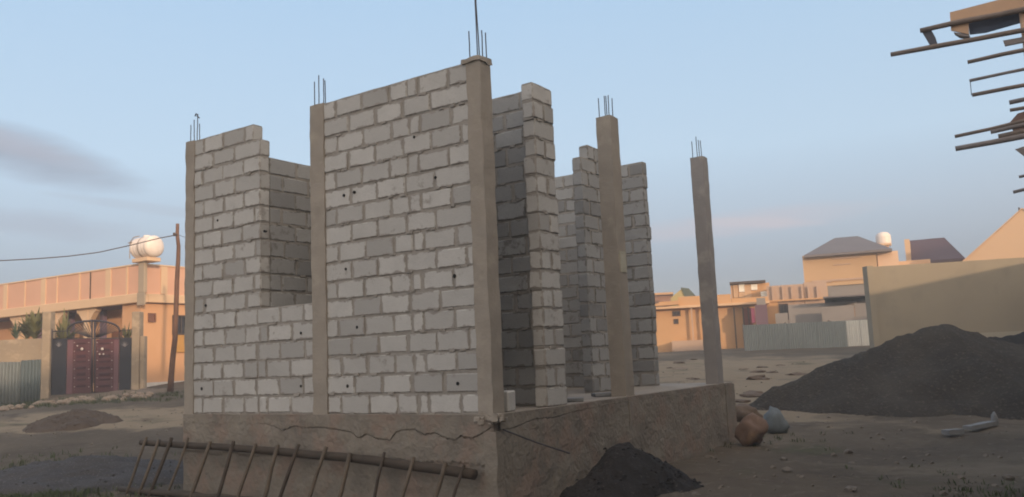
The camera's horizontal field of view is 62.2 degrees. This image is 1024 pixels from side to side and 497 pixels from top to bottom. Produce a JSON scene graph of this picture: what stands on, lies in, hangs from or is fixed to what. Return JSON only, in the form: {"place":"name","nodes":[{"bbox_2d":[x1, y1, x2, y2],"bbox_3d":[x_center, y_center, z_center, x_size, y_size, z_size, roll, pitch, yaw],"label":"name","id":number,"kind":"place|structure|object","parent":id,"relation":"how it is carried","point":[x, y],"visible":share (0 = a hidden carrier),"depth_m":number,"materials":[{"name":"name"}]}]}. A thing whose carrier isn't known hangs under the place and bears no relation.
{"place":"outdoors","nodes":[
{"label":"outdoors","id":0,"kind":"place"},
{"bbox_2d":[0,345,1023,496],"bbox_3d":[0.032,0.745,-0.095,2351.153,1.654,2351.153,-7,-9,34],"label":"ground","id":1,"kind":"structure","parent":0,"point":[913,443],"depth_m":12.60,"materials":[{"name":"brown soil"}]},
{"bbox_2d":[0,362,20,405],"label":"corrugated sheet","id":2,"kind":"object","parent":1,"relation":"on","point":[10,382],"visible":0.75,"depth_m":28.75,"materials":[{"name":"metal"}]},
{"bbox_2d":[8,321,26,338],"bbox_3d":[-17.527,3.493,30.157,0.679,1.952,0.514,0,-8,-16],"label":"yard plant","id":3,"kind":"object","parent":1,"relation":"on","point":[15,333],"visible":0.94,"depth_m":30.18,"materials":[{"name":"green plant"}]},
{"bbox_2d":[13,404,23,409],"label":"rubble stone","id":4,"kind":"object","parent":1,"relation":"on","point":[18,406],"visible":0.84,"depth_m":24.71,"materials":[{"name":"beige stone"}]},
{"bbox_2d":[14,312,30,338],"bbox_3d":[-17.505,3.405,30.612,1.024,2.238,1.006,-7,-9,34],"label":"yard plant","id":5,"kind":"object","parent":1,"relation":"on","point":[27,336],"visible":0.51,"depth_m":30.51,"materials":[{"name":"green plant"}]},
{"bbox_2d":[0,312,55,402],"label":"street wall","id":6,"kind":"structure","parent":1,"relation":"on","point":[16,350],"depth_m":29.04,"materials":[{"name":"beige paint"}]},
{"bbox_2d":[20,359,40,404],"bbox_3d":[-16.252,4.584,28.696,0.720,1.643,0.072,-2,-7,-1],"label":"corrugated sheet","id":7,"kind":"object","parent":6,"relation":"attached to","point":[30,382],"visible":0.77,"depth_m":28.71,"materials":[{"name":"metal"}]},
{"bbox_2d":[13,306,43,338],"bbox_3d":[-17.104,3.285,30.348,1.277,2.415,1.322,2,-9,-32],"label":"yard plant","id":8,"kind":"object","parent":1,"relation":"on","point":[33,326],"visible":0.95,"depth_m":30.30,"materials":[{"name":"green plant"}]},
{"bbox_2d":[55,309,86,339],"bbox_3d":[-15.976,3.466,30.259,1.593,2.722,1.429,2,-8,-29],"label":"yard plant","id":9,"kind":"object","parent":1,"relation":"on","point":[64,324],"visible":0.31,"depth_m":30.20,"materials":[{"name":"green plant"}]},
{"bbox_2d":[22,408,123,432],"bbox_3d":[-9.858,3.858,19.040,2.379,0.531,2.191,-2,-7,0],"label":"soil heap","id":10,"kind":"object","parent":1,"relation":"on","point":[75,419],"visible":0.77,"depth_m":18.59,"materials":[{"name":"soil"}]},
{"bbox_2d":[0,454,182,496],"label":"gravel heap","id":11,"kind":"object","parent":1,"relation":"on","point":[102,472],"visible":0.67,"depth_m":11.52,"materials":[{"name":"grey gravel"}]},
{"bbox_2d":[0,257,184,391],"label":"orange house","id":12,"kind":"structure","parent":1,"relation":"on","point":[118,295],"depth_m":34.20,"materials":[{"name":"paint"}]},
{"bbox_2d":[79,334,93,382],"bbox_3d":[-18.154,4.695,36.237,1.000,2.100,0.060,-7,-8,31],"label":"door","id":13,"kind":"structure","parent":12,"relation":"in","point":[79,334],"depth_m":35.98,"materials":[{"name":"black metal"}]},
{"bbox_2d":[112,331,121,343],"bbox_3d":[-16.221,4.463,35.079,1.000,2.100,0.060,-7,-8,31],"label":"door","id":14,"kind":"structure","parent":12,"relation":"in","point":[114,335],"depth_m":35.25,"materials":[{"name":"metal"}]},
{"bbox_2d":[129,235,163,257],"bbox_3d":[-14.142,-0.057,32.892,1.248,0.904,0.891,-7,-9,34],"label":"water tank","id":15,"kind":"object","parent":12,"relation":"on","point":[153,248],"visible":0.93,"depth_m":32.56,"materials":[{"name":"white plastic"}]},
{"bbox_2d":[148,313,155,321],"bbox_3d":[-14.080,2.702,33.221,0.075,0.345,0.317,-7,-8,31],"label":"window","id":16,"kind":"structure","parent":12,"relation":"in","point":[151,316],"depth_m":33.21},
{"bbox_2d":[172,315,184,334],"bbox_3d":[-13.330,3.099,34.394,0.075,0.793,0.952,-7,-8,31],"label":"window","id":17,"kind":"structure","parent":12,"relation":"in","point":[181,318],"depth_m":34.30,"materials":[{"name":"grey glass"}]},
{"bbox_2d":[39,388,166,401],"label":"earth bank","id":18,"kind":"structure","parent":1,"relation":"on","point":[146,390],"depth_m":28.08,"materials":[{"name":"soil"}]},
{"bbox_2d":[102,396,110,401],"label":"rubble stone","id":19,"kind":"object","parent":1,"relation":"on","point":[106,398],"visible":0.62,"depth_m":25.27,"materials":[{"name":"beige stone"}]},
{"bbox_2d":[116,322,131,337],"bbox_3d":[-13.497,3.574,29.762,0.719,2.026,0.711,-6,-8,24],"label":"yard plant","id":20,"kind":"object","parent":1,"relation":"on","point":[130,332],"visible":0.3,"depth_m":29.74,"materials":[{"name":"green plant"}]},
{"bbox_2d":[131,312,146,389],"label":"gate pillar","id":21,"kind":"structure","parent":1,"relation":"on","point":[139,363],"depth_m":28.79,"materials":[{"name":"beige concrete"}]},
{"bbox_2d":[51,319,131,394],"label":"metal gate","id":22,"kind":"structure","parent":21,"relation":"attached to","point":[72,361],"depth_m":28.80,"materials":[{"name":"red metal"}]},
{"bbox_2d":[167,223,180,391],"bbox_3d":[-10.750,1.880,27.027,0.253,5.297,0.965,2,-9,-32],"label":"utility pole","id":23,"kind":"object","parent":1,"relation":"on","point":[170,384],"visible":1,"depth_m":26.94,"materials":[{"name":"brown wood"}]},
{"bbox_2d":[0,235,175,260],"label":"power cable","id":24,"kind":"object","parent":23,"relation":"attached to","point":[87,253],"visible":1,"depth_m":25.70,"materials":[{"name":"black rubber"}]},
{"bbox_2d":[117,437,477,496],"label":"pole ladder","id":25,"kind":"object","parent":1,"relation":"on","point":[444,468],"visible":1,"depth_m":9.24,"materials":[{"name":"brown wood"}]},
{"bbox_2d":[182,0,737,496],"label":"unfinished house","id":26,"kind":"structure","parent":1,"relation":"on","point":[430,268],"depth_m":9.39,"materials":[{"name":"concrete"}]},
{"bbox_2d":[504,390,515,411],"bbox_3d":[-0.068,1.498,8.338,0.165,0.205,0.155,-6,-8,29],"label":"loose block","id":27,"kind":"object","parent":26,"relation":"on","point":[509,400],"depth_m":8.26,"materials":[{"name":"grey concrete"}]},
{"bbox_2d":[567,397,583,401],"bbox_3d":[0.590,1.711,9.593,0.440,0.041,0.180,-3,-7,5],"label":"board","id":28,"kind":"object","parent":26,"relation":"on","point":[576,399],"visible":0.42,"depth_m":9.49,"materials":[{"name":"grey wood"}]},
{"bbox_2d":[591,392,611,396],"bbox_3d":[1.212,1.800,10.496,0.440,0.041,0.180,-1,-7,-12],"label":"board","id":29,"kind":"object","parent":26,"relation":"on","point":[603,394],"visible":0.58,"depth_m":10.39,"materials":[{"name":"grey wood"}]},
{"bbox_2d":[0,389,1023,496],"bbox_3d":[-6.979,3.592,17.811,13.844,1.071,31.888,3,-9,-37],"label":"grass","id":30,"kind":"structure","parent":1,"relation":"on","point":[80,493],"depth_m":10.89,"materials":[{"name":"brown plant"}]},
{"bbox_2d":[0,361,1023,496],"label":"scattered pebbles","id":31,"kind":"object","parent":1,"relation":"on","point":[943,492],"visible":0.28,"depth_m":10.66,"materials":[{"name":"stone"}]},
{"bbox_2d":[560,442,703,496],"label":"soil heap","id":32,"kind":"object","parent":1,"relation":"on","point":[627,469],"visible":0.88,"depth_m":8.76,"materials":[{"name":"black gravel"}]},
{"bbox_2d":[655,292,672,306],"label":"house","id":33,"kind":"structure","parent":1,"relation":"on","point":[663,297],"depth_m":67.85,"materials":[{"name":"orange paint"}]},
{"bbox_2d":[671,367,688,368],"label":"earth clod","id":34,"kind":"object","parent":1,"relation":"on","point":[679,368],"visible":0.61,"depth_m":28.56,"materials":[{"name":"brown soil"}]},
{"bbox_2d":[671,287,694,305],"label":"gable house","id":35,"kind":"structure","parent":1,"relation":"on","point":[683,292],"depth_m":61.96,"materials":[{"name":"yellow paint"}]},
{"bbox_2d":[655,294,769,351],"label":"house","id":36,"kind":"structure","parent":1,"relation":"on","point":[679,327],"depth_m":45.13,"materials":[{"name":"paint"}]},
{"bbox_2d":[672,311,680,315],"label":"window","id":37,"kind":"structure","parent":36,"relation":"in","point":[675,313],"depth_m":45.63,"materials":[{"name":"grey glass"}]},
{"bbox_2d":[744,308,752,324],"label":"door","id":38,"kind":"structure","parent":36,"relation":"in","point":[745,309],"depth_m":44.78,"materials":[{"name":"metal"}]},
{"bbox_2d":[736,399,750,402],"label":"earth clod","id":39,"kind":"object","parent":1,"relation":"on","point":[741,400],"visible":0.36,"depth_m":18.08,"materials":[{"name":"brown soil"}]},
{"bbox_2d":[729,280,768,297],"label":"glazed house","id":40,"kind":"structure","parent":1,"relation":"on","point":[747,289],"depth_m":47.67,"materials":[{"name":"paint"}]},
{"bbox_2d":[733,285,737,297],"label":"window","id":41,"kind":"structure","parent":40,"relation":"in","point":[735,288],"depth_m":47.86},
{"bbox_2d":[739,284,744,291],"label":"window","id":42,"kind":"structure","parent":40,"relation":"in","point":[741,286],"depth_m":47.81,"materials":[{"name":"white glass"}]},
{"bbox_2d":[744,285,751,297],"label":"window","id":43,"kind":"structure","parent":40,"relation":"in","point":[747,288],"depth_m":47.70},
{"bbox_2d":[751,284,757,289],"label":"window","id":44,"kind":"structure","parent":40,"relation":"in","point":[753,287],"depth_m":47.63,"materials":[{"name":"white glass"}]},
{"bbox_2d":[761,291,766,296],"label":"window","id":45,"kind":"structure","parent":40,"relation":"in","point":[763,294],"depth_m":47.45,"materials":[{"name":"grey glass"}]},
{"bbox_2d":[736,403,762,421],"bbox_3d":[4.118,3.001,15.176,0.742,0.445,0.545,-7,-9,34],"label":"boulder","id":46,"kind":"object","parent":1,"relation":"on","point":[743,410],"visible":0.4,"depth_m":15.01,"materials":[{"name":"brown stone"}]},
{"bbox_2d":[739,392,761,397],"bbox_3d":[5.423,3.339,19.237,0.558,0.152,0.510,-5,-8,17],"label":"earth clod","id":47,"kind":"object","parent":1,"relation":"on","point":[752,394],"visible":0.68,"depth_m":19.08,"materials":[{"name":"brown soil"}]},
{"bbox_2d":[734,413,768,445],"bbox_3d":[3.553,2.684,12.566,0.436,0.503,0.442,2,-9,-32],"label":"boulder","id":48,"kind":"object","parent":1,"relation":"on","point":[751,429],"visible":0.97,"depth_m":12.44,"materials":[{"name":"red stone"}]},
{"bbox_2d":[743,390,763,393],"bbox_3d":[5.620,3.343,19.464,0.665,0.180,0.502,-7,-9,34],"label":"earth clod","id":49,"kind":"object","parent":1,"relation":"on","point":[751,391],"visible":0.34,"depth_m":19.47,"materials":[{"name":"brown soil"}]},
{"bbox_2d":[749,370,765,372],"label":"earth clod","id":50,"kind":"object","parent":1,"relation":"on","point":[758,371],"visible":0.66,"depth_m":25.64,"materials":[{"name":"brown soil"}]},
{"bbox_2d":[746,375,769,379],"bbox_3d":[6.752,3.589,23.440,0.668,0.196,0.579,-7,-9,34],"label":"earth clod","id":51,"kind":"object","parent":1,"relation":"on","point":[758,377],"visible":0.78,"depth_m":23.26,"materials":[{"name":"brown soil"}]},
{"bbox_2d":[751,298,767,330],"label":"plum shed","id":52,"kind":"structure","parent":1,"relation":"on","point":[759,311],"depth_m":42.87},
{"bbox_2d":[763,406,789,433],"bbox_3d":[4.227,2.773,13.622,0.422,0.503,0.299,-7,-9,34],"label":"stone","id":53,"kind":"object","parent":1,"relation":"on","point":[777,422],"visible":0.84,"depth_m":13.51,"materials":[{"name":"grey stone"}]},
{"bbox_2d":[782,466,792,471],"bbox_3d":[3.204,2.575,9.882,0.125,0.078,0.108,-5,-8,20],"label":"rubble piece","id":54,"kind":"object","parent":1,"relation":"on","point":[787,469],"visible":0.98,"depth_m":9.86,"materials":[{"name":"stone"}]},
{"bbox_2d":[785,372,806,375],"bbox_3d":[8.086,3.593,24.136,0.477,0.172,0.666,3,-9,-36],"label":"earth clod","id":55,"kind":"object","parent":1,"relation":"on","point":[796,373],"visible":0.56,"depth_m":24.02,"materials":[{"name":"brown soil"}]},
{"bbox_2d":[766,281,826,344],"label":"ribbed wall","id":56,"kind":"structure","parent":1,"relation":"on","point":[781,298],"depth_m":44.77,"materials":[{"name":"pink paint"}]},
{"bbox_2d":[779,304,788,319],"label":"window","id":57,"kind":"structure","parent":56,"relation":"in","point":[783,308],"depth_m":44.84,"materials":[{"name":"grey glass"}]},
{"bbox_2d":[742,320,869,350],"bbox_3d":[13.233,4.505,37.714,5.792,2.563,0.154,-2,-7,0],"label":"zinc fence","id":58,"kind":"object","parent":1,"relation":"on","point":[828,334],"visible":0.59,"depth_m":37.75,"materials":[{"name":"grey metal"}]},
{"bbox_2d":[775,301,856,325],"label":"block yard wall","id":59,"kind":"structure","parent":1,"relation":"on","point":[801,313],"depth_m":42.12,"materials":[{"name":"pink paint"}]},
{"bbox_2d":[821,281,866,343],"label":"grey shed","id":60,"kind":"structure","parent":1,"relation":"on","point":[845,291],"depth_m":40.44,"materials":[{"name":"beige paint"}]},
{"bbox_2d":[844,448,852,453],"bbox_3d":[4.575,2.757,11.536,0.090,0.081,0.125,4,-10,-40],"label":"rubble piece","id":61,"kind":"object","parent":1,"relation":"on","point":[848,451],"visible":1,"depth_m":11.51,"materials":[{"name":"stone"}]},
{"bbox_2d":[843,486,856,491],"bbox_3d":[3.373,2.400,8.464,0.104,0.077,0.115,1,-8,-28],"label":"rubble piece","id":62,"kind":"object","parent":1,"relation":"on","point":[850,488],"visible":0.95,"depth_m":8.43,"materials":[{"name":"stone"}]},
{"bbox_2d":[802,236,898,295],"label":"hip roof house","id":63,"kind":"structure","parent":1,"relation":"on","point":[840,260],"depth_m":47.14,"materials":[{"name":"beige paint"}]},
{"bbox_2d":[875,232,891,246],"bbox_3d":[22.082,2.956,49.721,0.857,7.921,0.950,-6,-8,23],"label":"water tank","id":64,"kind":"object","parent":63,"relation":"on","point":[883,238],"visible":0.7,"depth_m":49.80,"materials":[{"name":"white plastic"}]},
{"bbox_2d":[748,324,1023,419],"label":"gravel heap","id":65,"kind":"object","parent":1,"relation":"on","point":[940,370],"visible":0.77,"depth_m":15.93,"materials":[{"name":"grey gravel"}]},
{"bbox_2d":[899,259,930,264],"bbox_3d":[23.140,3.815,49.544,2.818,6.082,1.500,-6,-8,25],"label":"roof slab","id":66,"kind":"structure","parent":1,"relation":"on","point":[924,261],"depth_m":48.99,"materials":[{"name":"beige concrete"}]},
{"bbox_2d":[904,237,964,262],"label":"maroon roof house","id":67,"kind":"structure","parent":1,"relation":"on","point":[938,250],"depth_m":52.59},
{"bbox_2d":[862,258,1023,347],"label":"long wall","id":68,"kind":"structure","parent":1,"relation":"on","point":[985,298],"depth_m":29.94,"materials":[{"name":"paint"}]},
{"bbox_2d":[941,428,963,434],"bbox_3d":[6.443,2.679,12.415,0.291,0.075,0.146,0,-8,-21],"label":"board","id":69,"kind":"object","parent":1,"relation":"on","point":[956,431],"visible":1,"depth_m":12.36,"materials":[{"name":"grey wood"}]},
{"bbox_2d":[890,0,1023,193],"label":"pole scaffold","id":70,"kind":"object","parent":1,"relation":"on","point":[987,17],"visible":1,"depth_m":9.47,"materials":[{"name":"brown wood"}]},
{"bbox_2d":[962,420,997,429],"bbox_3d":[7.174,2.710,13.016,0.839,0.078,0.137,3,-9,-36],"label":"board","id":71,"kind":"object","parent":1,"relation":"on","point":[984,424],"visible":0.99,"depth_m":12.93,"materials":[{"name":"grey wood"}]},
{"bbox_2d":[963,207,1023,260],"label":"gable house","id":72,"kind":"structure","parent":1,"relation":"on","point":[1005,240],"depth_m":44.26,"materials":[{"name":"beige paint"}]},
{"bbox_2d":[991,411,998,425],"bbox_3d":[7.597,2.702,13.367,0.105,0.274,0.098,-7,-9,34],"label":"stone","id":73,"kind":"object","parent":1,"relation":"on","point":[994,417],"visible":0.72,"depth_m":13.34,"materials":[{"name":"grey stone"}]},
{"bbox_2d":[987,332,1023,343],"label":"gravel heap","id":74,"kind":"object","parent":1,"relation":"on","point":[1017,339],"visible":0.07,"depth_m":19.70,"materials":[{"name":"grey gravel"}]},
{"bbox_2d":[1002,474,1014,480],"bbox_3d":[5.239,2.420,8.960,0.122,0.074,0.104,-7,-9,34],"label":"rubble piece","id":75,"kind":"object","parent":1,"relation":"on","point":[1008,477],"visible":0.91,"depth_m":8.93,"materials":[{"name":"stone"}]},
{"bbox_2d":[0,0,1023,295],"label":"sky","id":76,"kind":"structure","parent":0,"point":[808,127],"materials":[{"name":"blue"}]}
]}

